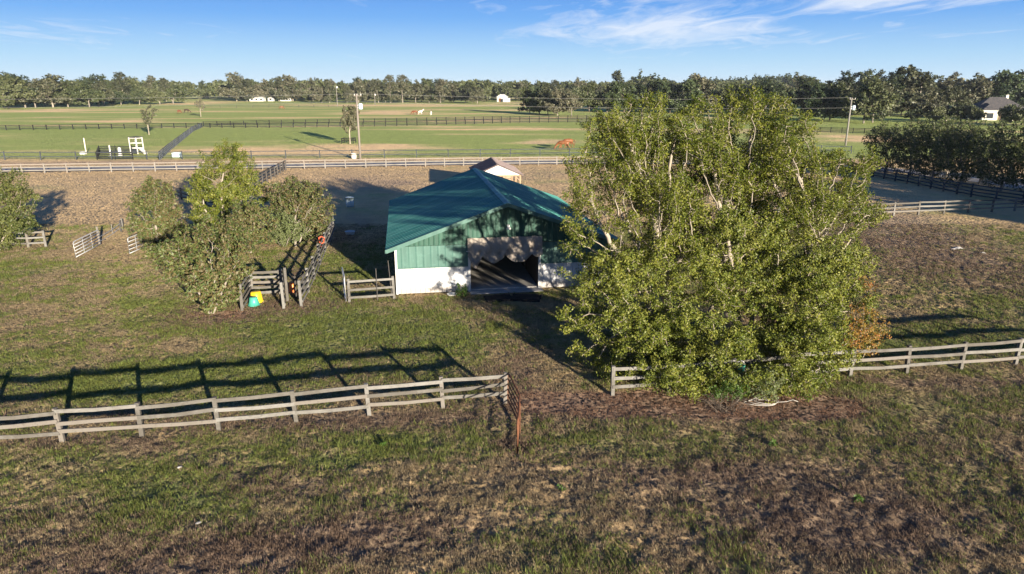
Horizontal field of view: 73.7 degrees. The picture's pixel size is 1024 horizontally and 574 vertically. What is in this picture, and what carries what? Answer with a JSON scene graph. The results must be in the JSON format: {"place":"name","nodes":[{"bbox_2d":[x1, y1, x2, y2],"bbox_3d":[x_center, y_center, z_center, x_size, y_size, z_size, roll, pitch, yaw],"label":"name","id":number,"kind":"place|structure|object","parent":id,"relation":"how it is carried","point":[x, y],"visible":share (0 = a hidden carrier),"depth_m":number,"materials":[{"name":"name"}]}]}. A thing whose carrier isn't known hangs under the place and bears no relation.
{"place":"outdoors","nodes":[
{"label":"outdoors","id":0,"kind":"place"},
{"bbox_2d":[0,95,1023,573],"bbox_3d":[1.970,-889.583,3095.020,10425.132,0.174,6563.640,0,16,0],"label":"ground","id":1,"kind":"structure","parent":0,"point":[82,197],"depth_m":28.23,"materials":[{"name":"green plant"}]},
{"bbox_2d":[0,73,35,108],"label":"oak tree","id":2,"kind":"object","parent":1,"relation":"on","point":[8,93],"visible":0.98,"depth_m":410.61,"materials":[{"name":"green plant"}]},
{"bbox_2d":[0,166,42,250],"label":"laurel tree","id":3,"kind":"object","parent":1,"relation":"on","point":[18,225],"visible":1,"depth_m":51.80,"materials":[{"name":"green plant"}]},
{"bbox_2d":[0,73,46,106],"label":"oak tree","id":4,"kind":"object","parent":1,"relation":"on","point":[26,81],"visible":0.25,"depth_m":428.43,"materials":[{"name":"green plant"}]},
{"bbox_2d":[5,230,46,247],"bbox_3d":[-40.129,-3.536,53.354,6.963,1.646,0.462,-1,16,-5],"label":"board fence","id":5,"kind":"object","parent":1,"relation":"on","point":[27,238],"visible":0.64,"depth_m":53.39,"materials":[{"name":"grey wood"}]},
{"bbox_2d":[13,78,53,106],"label":"oak tree","id":6,"kind":"object","parent":1,"relation":"on","point":[35,82],"visible":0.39,"depth_m":426.02,"materials":[{"name":"green plant"}]},
{"bbox_2d":[30,73,76,106],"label":"oak tree","id":7,"kind":"object","parent":1,"relation":"on","point":[46,81],"visible":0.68,"depth_m":430.66,"materials":[{"name":"green plant"}]},
{"bbox_2d":[47,80,87,106],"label":"oak tree","id":8,"kind":"object","parent":1,"relation":"on","point":[64,85],"visible":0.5,"depth_m":442.19,"materials":[{"name":"green plant"}]},
{"bbox_2d":[64,79,105,106],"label":"oak tree","id":9,"kind":"object","parent":1,"relation":"on","point":[82,87],"visible":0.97,"depth_m":437.94,"materials":[{"name":"green plant"}]},
{"bbox_2d":[84,79,115,106],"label":"oak tree","id":10,"kind":"object","parent":1,"relation":"on","point":[102,87],"visible":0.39,"depth_m":458.27,"materials":[{"name":"green plant"}]},
{"bbox_2d":[95,145,133,159],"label":"board pen","id":11,"kind":"object","parent":1,"relation":"on","point":[99,150],"visible":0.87,"depth_m":120.09,"materials":[{"name":"black wood"}]},
{"bbox_2d":[112,71,130,103],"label":"bushy tree","id":12,"kind":"object","parent":1,"relation":"on","point":[119,76],"visible":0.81,"depth_m":527.33,"materials":[{"name":"green plant"}]},
{"bbox_2d":[121,175,191,250],"bbox_3d":[-27.271,-5.674,52.273,4.781,5.848,3.764,0,16,0],"label":"magnolia tree","id":13,"kind":"object","parent":1,"relation":"on","point":[161,215],"visible":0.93,"depth_m":51.68,"materials":[{"name":"green plant"}]},
{"bbox_2d":[144,89,168,103],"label":"bushy tree","id":14,"kind":"object","parent":1,"relation":"on","point":[154,96],"visible":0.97,"depth_m":514.14,"materials":[{"name":"green plant"}]},
{"bbox_2d":[163,84,187,102],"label":"bushy tree","id":15,"kind":"object","parent":1,"relation":"on","point":[179,92],"visible":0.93,"depth_m":547.78,"materials":[{"name":"green plant"}]},
{"bbox_2d":[158,123,201,160],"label":"board fence","id":16,"kind":"object","parent":1,"relation":"on","point":[188,132],"visible":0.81,"depth_m":149.35,"materials":[{"name":"wood"}]},
{"bbox_2d":[139,214,260,314],"bbox_3d":[-17.549,-1.420,38.426,6.464,5.410,4.643,0,16,0],"label":"magnolia tree","id":17,"kind":"object","parent":1,"relation":"on","point":[201,275],"visible":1,"depth_m":37.79,"materials":[{"name":"green plant"}]},
{"bbox_2d":[183,138,276,230],"bbox_3d":[-23.322,-8.042,56.098,7.806,8.243,5.686,0,16,0],"label":"laurel tree","id":18,"kind":"object","parent":1,"relation":"on","point":[225,194],"visible":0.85,"depth_m":55.83,"materials":[{"name":"green plant"}]},
{"bbox_2d":[214,71,252,100],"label":"oak tree","id":19,"kind":"object","parent":1,"relation":"on","point":[235,80],"visible":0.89,"depth_m":642.29,"materials":[{"name":"green plant"}]},
{"bbox_2d":[238,270,251,310],"bbox_3d":[-15.449,0.322,39.630,0.206,1.876,3.119,-3,17,-11],"label":"pen panel","id":20,"kind":"object","parent":1,"relation":"on","point":[242,299],"visible":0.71,"depth_m":38.86,"materials":[{"name":"grey wood"}]},
{"bbox_2d":[233,78,258,100],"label":"oak tree","id":21,"kind":"object","parent":1,"relation":"on","point":[246,82],"visible":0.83,"depth_m":644.12,"materials":[{"name":"green plant"}]},
{"bbox_2d":[220,197,279,252],"bbox_3d":[-19.772,-4.619,51.297,4.658,4.324,3.673,0,16,0],"label":"magnolia tree","id":22,"kind":"object","parent":1,"relation":"on","point":[251,213],"visible":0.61,"depth_m":50.86,"materials":[{"name":"green plant"}]},
{"bbox_2d":[215,160,286,209],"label":"board fence","id":23,"kind":"object","parent":1,"relation":"on","point":[274,173],"visible":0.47,"depth_m":93.27,"materials":[{"name":"grey wood"}]},
{"bbox_2d":[0,372,507,442],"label":"board fence","id":24,"kind":"object","parent":1,"relation":"on","point":[139,417],"visible":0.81,"depth_m":24.97,"materials":[{"name":"grey wood"}]},
{"bbox_2d":[507,373,520,453],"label":"pipe gate","id":25,"kind":"structure","parent":24,"relation":"attached to","point":[518,424],"depth_m":25.06,"materials":[{"name":"metal"}]},
{"bbox_2d":[250,78,273,96],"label":"oak tree","id":26,"kind":"object","parent":1,"relation":"on","point":[260,92],"visible":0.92,"depth_m":643.20,"materials":[{"name":"green plant"}]},
{"bbox_2d":[250,269,280,294],"bbox_3d":[-14.830,-0.104,41.160,1.756,1.882,0.189,-3,17,-12],"label":"pen panel","id":27,"kind":"object","parent":1,"relation":"on","point":[264,282],"visible":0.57,"depth_m":41.01,"materials":[{"name":"grey wood"}]},
{"bbox_2d":[262,76,293,100],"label":"oak tree","id":28,"kind":"object","parent":1,"relation":"on","point":[278,81],"visible":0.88,"depth_m":644.50,"materials":[{"name":"green plant"}]},
{"bbox_2d":[261,207,309,246],"bbox_3d":[-17.776,-4.723,53.659,3.813,3.146,2.691,0,16,0],"label":"shrub","id":29,"kind":"object","parent":1,"relation":"on","point":[284,230],"visible":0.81,"depth_m":53.27,"materials":[{"name":"green plant"}]},
{"bbox_2d":[277,74,302,100],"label":"oak tree","id":30,"kind":"object","parent":1,"relation":"on","point":[289,82],"visible":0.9,"depth_m":642.54,"materials":[{"name":"green plant"}]},
{"bbox_2d":[266,175,335,246],"bbox_3d":[-16.840,-6.200,54.583,5.584,5.530,3.816,0,16,0],"label":"magnolia tree","id":31,"kind":"object","parent":1,"relation":"on","point":[314,220],"visible":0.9,"depth_m":53.82,"materials":[{"name":"green plant"}]},
{"bbox_2d":[0,118,613,129],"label":"board fence","id":32,"kind":"object","parent":1,"relation":"on","point":[269,124],"visible":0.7,"depth_m":214.89,"materials":[{"name":"black wood"}]},
{"bbox_2d":[297,215,334,306],"bbox_3d":[-13.765,-2.446,49.170,0.269,1.918,21.724,-3,16,-9],"label":"board fence","id":33,"kind":"object","parent":1,"relation":"on","point":[307,275],"visible":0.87,"depth_m":44.45,"materials":[{"name":"grey wood"}]},
{"bbox_2d":[341,105,359,143],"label":"young tree","id":34,"kind":"object","parent":1,"relation":"on","point":[347,116],"visible":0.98,"depth_m":151.27,"materials":[{"name":"green plant"}]},
{"bbox_2d":[348,79,370,102],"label":"oak tree","id":35,"kind":"object","parent":1,"relation":"on","point":[361,91],"visible":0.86,"depth_m":575.44,"materials":[{"name":"green plant"}]},
{"bbox_2d":[347,276,395,302],"bbox_3d":[-8.249,0.263,40.113,2.759,1.721,0.222,-4,17,-15],"label":"board fence","id":36,"kind":"object","parent":1,"relation":"on","point":[371,288],"visible":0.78,"depth_m":39.95,"materials":[{"name":"grey wood"}]},
{"bbox_2d":[366,80,387,102],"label":"oak tree","id":37,"kind":"object","parent":1,"relation":"on","point":[378,96],"visible":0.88,"depth_m":570.24,"materials":[{"name":"green plant"}]},
{"bbox_2d":[383,75,396,102],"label":"bushy tree","id":38,"kind":"object","parent":1,"relation":"on","point":[387,87],"visible":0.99,"depth_m":563.03,"materials":[{"name":"green plant"}]},
{"bbox_2d":[395,74,409,102],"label":"bushy tree","id":39,"kind":"object","parent":1,"relation":"on","point":[402,85],"visible":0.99,"depth_m":568.80,"materials":[{"name":"green plant"}]},
{"bbox_2d":[203,115,608,125],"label":"board fence","id":40,"kind":"object","parent":1,"relation":"on","point":[406,119],"visible":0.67,"depth_m":250.00,"materials":[{"name":"black wood"}]},
{"bbox_2d":[405,79,424,102],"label":"oak tree","id":41,"kind":"object","parent":1,"relation":"on","point":[419,89],"visible":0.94,"depth_m":573.65,"materials":[{"name":"green plant"}]},
{"bbox_2d":[0,156,832,172],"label":"board fence","id":42,"kind":"object","parent":1,"relation":"on","point":[262,164],"visible":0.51,"depth_m":105.45,"materials":[{"name":"wood"}]},
{"bbox_2d":[0,145,851,159],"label":"board fence","id":43,"kind":"object","parent":1,"relation":"on","point":[251,155],"visible":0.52,"depth_m":121.47,"materials":[{"name":"wood"}]},
{"bbox_2d":[443,79,464,102],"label":"oak tree","id":44,"kind":"object","parent":1,"relation":"on","point":[454,87],"visible":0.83,"depth_m":569.53,"materials":[{"name":"green plant"}]},
{"bbox_2d":[467,87,488,102],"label":"oak tree","id":45,"kind":"object","parent":1,"relation":"on","point":[475,93],"visible":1,"depth_m":550.12,"materials":[{"name":"green plant"}]},
{"bbox_2d":[469,157,523,183],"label":"run in shed","id":46,"kind":"object","parent":1,"relation":"on","point":[495,166],"visible":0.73,"depth_m":80.11,"materials":[{"name":"white paint"}]},
{"bbox_2d":[483,294,511,302],"bbox_3d":[-0.797,0.667,40.466,1.627,0.173,1.060,-4,17,-14],"label":"rubber mat","id":47,"kind":"object","parent":1,"relation":"on","point":[496,297],"visible":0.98,"depth_m":40.36,"materials":[{"name":"black rubber"}]},
{"bbox_2d":[31,78,973,99],"bbox_3d":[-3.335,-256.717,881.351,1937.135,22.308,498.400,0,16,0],"label":"forest","id":48,"kind":"object","parent":1,"relation":"on","point":[207,90],"visible":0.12,"depth_m":695.94,"materials":[{"name":"green plant"}]},
{"bbox_2d":[385,168,621,294],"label":"horse barn","id":49,"kind":"structure","parent":1,"relation":"on","point":[486,230],"depth_m":42.01,"materials":[{"name":"teal metal"}]},
{"bbox_2d":[470,288,543,294],"bbox_3d":[-0.319,0.250,41.974,4.500,0.060,0.700,-3,16,-9],"label":"concrete apron","id":50,"kind":"object","parent":1,"relation":"on","point":[497,291],"visible":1,"depth_m":41.88,"materials":[{"name":"grey concrete"}]},
{"bbox_2d":[496,81,517,96],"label":"oak tree","id":51,"kind":"object","parent":1,"relation":"on","point":[505,90],"visible":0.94,"depth_m":655.90,"materials":[{"name":"green plant"}]},
{"bbox_2d":[510,294,541,301],"bbox_3d":[0.836,0.646,40.526,1.784,0.179,1.166,2,16,8],"label":"rubber mat","id":52,"kind":"object","parent":1,"relation":"on","point":[527,297],"visible":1,"depth_m":40.33,"materials":[{"name":"black rubber"}]},
{"bbox_2d":[517,85,539,113],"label":"oak tree","id":53,"kind":"object","parent":1,"relation":"on","point":[522,97],"visible":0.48,"depth_m":329.24,"materials":[{"name":"green plant"}]},
{"bbox_2d":[524,87,545,113],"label":"oak tree","id":54,"kind":"object","parent":1,"relation":"on","point":[532,107],"visible":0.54,"depth_m":322.18,"materials":[{"name":"green plant"}]},
{"bbox_2d":[534,83,559,114],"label":"oak tree","id":55,"kind":"object","parent":1,"relation":"on","point":[544,94],"visible":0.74,"depth_m":313.78,"materials":[{"name":"green plant"}]},
{"bbox_2d":[543,88,568,115],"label":"oak tree","id":56,"kind":"object","parent":1,"relation":"on","point":[553,108],"visible":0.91,"depth_m":303.33,"materials":[{"name":"green plant"}]},
{"bbox_2d":[559,88,582,114],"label":"oak tree","id":57,"kind":"object","parent":1,"relation":"on","point":[572,104],"visible":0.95,"depth_m":299.81,"materials":[{"name":"green plant"}]},
{"bbox_2d":[575,81,601,111],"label":"oak tree","id":58,"kind":"object","parent":1,"relation":"on","point":[583,97],"visible":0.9,"depth_m":355.43,"materials":[{"name":"green plant"}]},
{"bbox_2d":[593,84,624,111],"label":"oak tree","id":59,"kind":"object","parent":1,"relation":"on","point":[602,102],"visible":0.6,"depth_m":352.05,"materials":[{"name":"green plant"}]},
{"bbox_2d":[603,80,640,111],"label":"oak tree","id":60,"kind":"object","parent":1,"relation":"on","point":[618,89],"visible":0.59,"depth_m":345.92,"materials":[{"name":"green plant"}]},
{"bbox_2d":[554,89,739,402],"bbox_3d":[5.665,-2.140,29.090,7.748,12.182,9.198,0,16,0],"label":"tree","id":61,"kind":"object","parent":1,"relation":"on","point":[659,329],"visible":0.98,"depth_m":29.28,"materials":[{"name":"green plant"}]},
{"bbox_2d":[636,77,676,105],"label":"oak tree","id":62,"kind":"object","parent":1,"relation":"on","point":[652,85],"visible":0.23,"depth_m":347.53,"materials":[{"name":"green plant"}]},
{"bbox_2d":[649,80,688,112],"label":"oak tree","id":63,"kind":"object","parent":1,"relation":"on","point":[667,87],"visible":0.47,"depth_m":338.62,"materials":[{"name":"green plant"}]},
{"bbox_2d":[663,78,711,110],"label":"oak tree","id":64,"kind":"object","parent":1,"relation":"on","point":[689,89],"visible":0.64,"depth_m":329.05,"materials":[{"name":"green plant"}]},
{"bbox_2d":[683,73,718,109],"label":"oak tree","id":65,"kind":"object","parent":1,"relation":"on","point":[702,83],"visible":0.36,"depth_m":339.08,"materials":[{"name":"green plant"}]},
{"bbox_2d":[604,83,825,403],"bbox_3d":[10.358,-2.717,30.746,11.912,12.438,12.572,0,16,0],"label":"tree","id":66,"kind":"object","parent":1,"relation":"on","point":[738,236],"visible":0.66,"depth_m":30.16,"materials":[{"name":"green plant"}]},
{"bbox_2d":[631,69,817,86],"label":"forest","id":67,"kind":"object","parent":1,"relation":"on","point":[786,78],"visible":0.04,"depth_m":990.20,"materials":[{"name":"green plant"}]},
{"bbox_2d":[697,389,756,413],"bbox_3d":[8.341,4.397,26.571,2.581,0.811,2.208,0,16,0],"label":"brush pile","id":68,"kind":"object","parent":1,"relation":"on","point":[722,408],"visible":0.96,"depth_m":26.55,"materials":[{"name":"brown plant"}]},
{"bbox_2d":[712,82,743,108],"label":"oak tree","id":69,"kind":"object","parent":1,"relation":"on","point":[736,86],"visible":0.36,"depth_m":331.63,"materials":[{"name":"green plant"}]},
{"bbox_2d":[714,376,750,402],"bbox_3d":[8.773,4.074,26.874,1.427,1.231,0.955,-4,17,-13],"label":"bush","id":70,"kind":"object","parent":1,"relation":"on","point":[733,394],"visible":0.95,"depth_m":26.83,"materials":[{"name":"green plant"}]},
{"bbox_2d":[747,368,785,402],"bbox_3d":[10.051,3.902,26.828,1.825,1.604,1.328,0,16,0],"label":"bush","id":71,"kind":"object","parent":1,"relation":"on","point":[773,392],"visible":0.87,"depth_m":26.70,"materials":[{"name":"green plant"}]},
{"bbox_2d":[745,80,789,109],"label":"oak tree","id":72,"kind":"object","parent":1,"relation":"on","point":[770,87],"visible":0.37,"depth_m":317.76,"materials":[{"name":"green plant"}]},
{"bbox_2d":[786,76,820,110],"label":"oak tree","id":73,"kind":"object","parent":1,"relation":"on","point":[806,89],"visible":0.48,"depth_m":323.85,"materials":[{"name":"green plant"}]},
{"bbox_2d":[610,338,1023,395],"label":"board fence","id":74,"kind":"object","parent":1,"relation":"on","point":[965,345],"visible":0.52,"depth_m":29.62,"materials":[{"name":"grey wood"}]},
{"bbox_2d":[749,108,892,401],"bbox_3d":[13.009,-1.953,29.923,6.280,11.312,10.501,8,18,27],"label":"tree","id":75,"kind":"object","parent":1,"relation":"on","point":[803,340],"visible":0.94,"depth_m":29.62,"materials":[{"name":"green plant"}]},
{"bbox_2d":[801,83,845,119],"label":"oak tree","id":76,"kind":"object","parent":1,"relation":"on","point":[833,110],"visible":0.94,"depth_m":252.41,"materials":[{"name":"green plant"}]},
{"bbox_2d":[810,81,858,120],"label":"oak tree","id":77,"kind":"object","parent":1,"relation":"on","point":[841,89],"visible":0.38,"depth_m":256.72,"materials":[{"name":"green plant"}]},
{"bbox_2d":[839,69,865,94],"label":"bushy tree","id":78,"kind":"object","parent":1,"relation":"on","point":[850,78],"visible":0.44,"depth_m":396.80,"materials":[{"name":"green plant"}]},
{"bbox_2d":[829,276,891,358],"bbox_3d":[15.323,1.760,29.801,1.972,4.084,3.302,15,22,42],"label":"shrub","id":79,"kind":"object","parent":1,"relation":"on","point":[868,330],"visible":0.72,"depth_m":29.80,"materials":[{"name":"brown plant"}]},
{"bbox_2d":[841,77,899,122],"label":"oak tree","id":80,"kind":"object","parent":1,"relation":"on","point":[873,94],"visible":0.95,"depth_m":237.70,"materials":[{"name":"green plant"}]},
{"bbox_2d":[852,75,902,122],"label":"oak tree","id":81,"kind":"object","parent":1,"relation":"on","point":[886,87],"visible":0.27,"depth_m":241.91,"materials":[{"name":"green plant"}]},
{"bbox_2d":[861,118,905,171],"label":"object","id":82,"kind":"object","parent":1,"relation":"on","point":[884,148],"visible":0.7,"depth_m":98.77,"materials":[{"name":"green plant"}]},
{"bbox_2d":[777,198,1023,215],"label":"board fence","id":83,"kind":"object","parent":1,"relation":"on","point":[968,208],"visible":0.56,"depth_m":67.95,"materials":[{"name":"grey wood"}]},
{"bbox_2d":[892,83,918,114],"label":"oak tree","id":84,"kind":"object","parent":1,"relation":"on","point":[909,88],"visible":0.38,"depth_m":305.27,"materials":[{"name":"green plant"}]},
{"bbox_2d":[884,121,933,175],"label":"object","id":85,"kind":"object","parent":1,"relation":"on","point":[904,157],"visible":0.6,"depth_m":94.83,"materials":[{"name":"green plant"}]},
{"bbox_2d":[893,64,948,110],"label":"oak tree","id":86,"kind":"object","parent":1,"relation":"on","point":[911,72],"visible":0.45,"depth_m":302.50,"materials":[{"name":"green plant"}]},
{"bbox_2d":[833,159,1023,204],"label":"board fence","id":87,"kind":"object","parent":1,"relation":"on","point":[971,191],"visible":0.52,"depth_m":81.82,"materials":[{"name":"wood"}]},
{"bbox_2d":[903,117,956,181],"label":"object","id":88,"kind":"object","parent":1,"relation":"on","point":[927,142],"visible":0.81,"depth_m":90.33,"materials":[{"name":"green plant"}]},
{"bbox_2d":[913,86,950,118],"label":"oak tree","id":89,"kind":"object","parent":1,"relation":"on","point":[927,101],"visible":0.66,"depth_m":253.42,"materials":[{"name":"green plant"}]},
{"bbox_2d":[923,106,947,121],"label":"bushy tree","id":90,"kind":"object","parent":1,"relation":"on","point":[938,111],"visible":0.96,"depth_m":243.91,"materials":[{"name":"green plant"}]},
{"bbox_2d":[927,113,966,176],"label":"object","id":91,"kind":"object","parent":1,"relation":"on","point":[952,120],"visible":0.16,"depth_m":94.09,"materials":[{"name":"green plant"}]},
{"bbox_2d":[927,85,969,120],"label":"oak tree","id":92,"kind":"object","parent":1,"relation":"on","point":[955,94],"visible":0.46,"depth_m":253.09,"materials":[{"name":"green plant"}]},
{"bbox_2d":[934,71,975,104],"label":"oak tree","id":93,"kind":"object","parent":1,"relation":"on","point":[949,81],"visible":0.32,"depth_m":402.86,"materials":[{"name":"green plant"}]},
{"bbox_2d":[930,118,986,185],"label":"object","id":94,"kind":"object","parent":1,"relation":"on","point":[948,154],"visible":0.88,"depth_m":85.58,"materials":[{"name":"green plant"}]},
{"bbox_2d":[948,102,972,121],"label":"bushy tree","id":95,"kind":"object","parent":1,"relation":"on","point":[961,111],"visible":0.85,"depth_m":246.43,"materials":[{"name":"green plant"}]},
{"bbox_2d":[966,105,987,120],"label":"bushy tree","id":96,"kind":"object","parent":1,"relation":"on","point":[976,112],"visible":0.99,"depth_m":241.73,"materials":[{"name":"green plant"}]},
{"bbox_2d":[951,118,1003,183],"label":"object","id":97,"kind":"object","parent":1,"relation":"on","point":[985,134],"visible":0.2,"depth_m":87.19,"materials":[{"name":"green plant"}]},
{"bbox_2d":[957,73,999,99],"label":"oak tree","id":98,"kind":"object","parent":1,"relation":"on","point":[982,82],"visible":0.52,"depth_m":352.95,"materials":[{"name":"green plant"}]},
{"bbox_2d":[969,118,1023,191],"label":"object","id":99,"kind":"object","parent":1,"relation":"on","point":[997,163],"visible":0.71,"depth_m":81.16,"materials":[{"name":"green plant"}]},
{"bbox_2d":[969,95,1023,120],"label":"house","id":100,"kind":"structure","parent":1,"relation":"on","point":[991,105],"depth_m":266.53,"materials":[{"name":"paint"}]},
{"bbox_2d":[972,72,1023,102],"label":"oak tree","id":101,"kind":"object","parent":1,"relation":"on","point":[1009,81],"visible":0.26,"depth_m":351.19,"materials":[{"name":"green plant"}]},
{"bbox_2d":[982,82,1023,106],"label":"oak tree","id":102,"kind":"object","parent":1,"relation":"on","point":[998,88],"visible":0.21,"depth_m":348.95,"materials":[{"name":"green plant"}]},
{"bbox_2d":[991,122,1023,190],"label":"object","id":103,"kind":"object","parent":1,"relation":"on","point":[1016,154],"visible":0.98,"depth_m":78.69,"materials":[{"name":"green plant"}]},
{"bbox_2d":[997,104,1023,122],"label":"bushy tree","id":104,"kind":"object","parent":1,"relation":"on","point":[1007,112],"visible":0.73,"depth_m":224.00,"materials":[{"name":"green plant"}]},
{"bbox_2d":[0,0,1023,88],"label":"sky","id":105,"kind":"structure","parent":0,"point":[193,41],"materials":[{"name":"blue"}]},
{"bbox_2d":[1,161,1023,188],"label":"road","id":106,"kind":"structure","parent":0,"point":[974,179],"depth_m":108.47,"materials":[{"name":"grey asphalt"}]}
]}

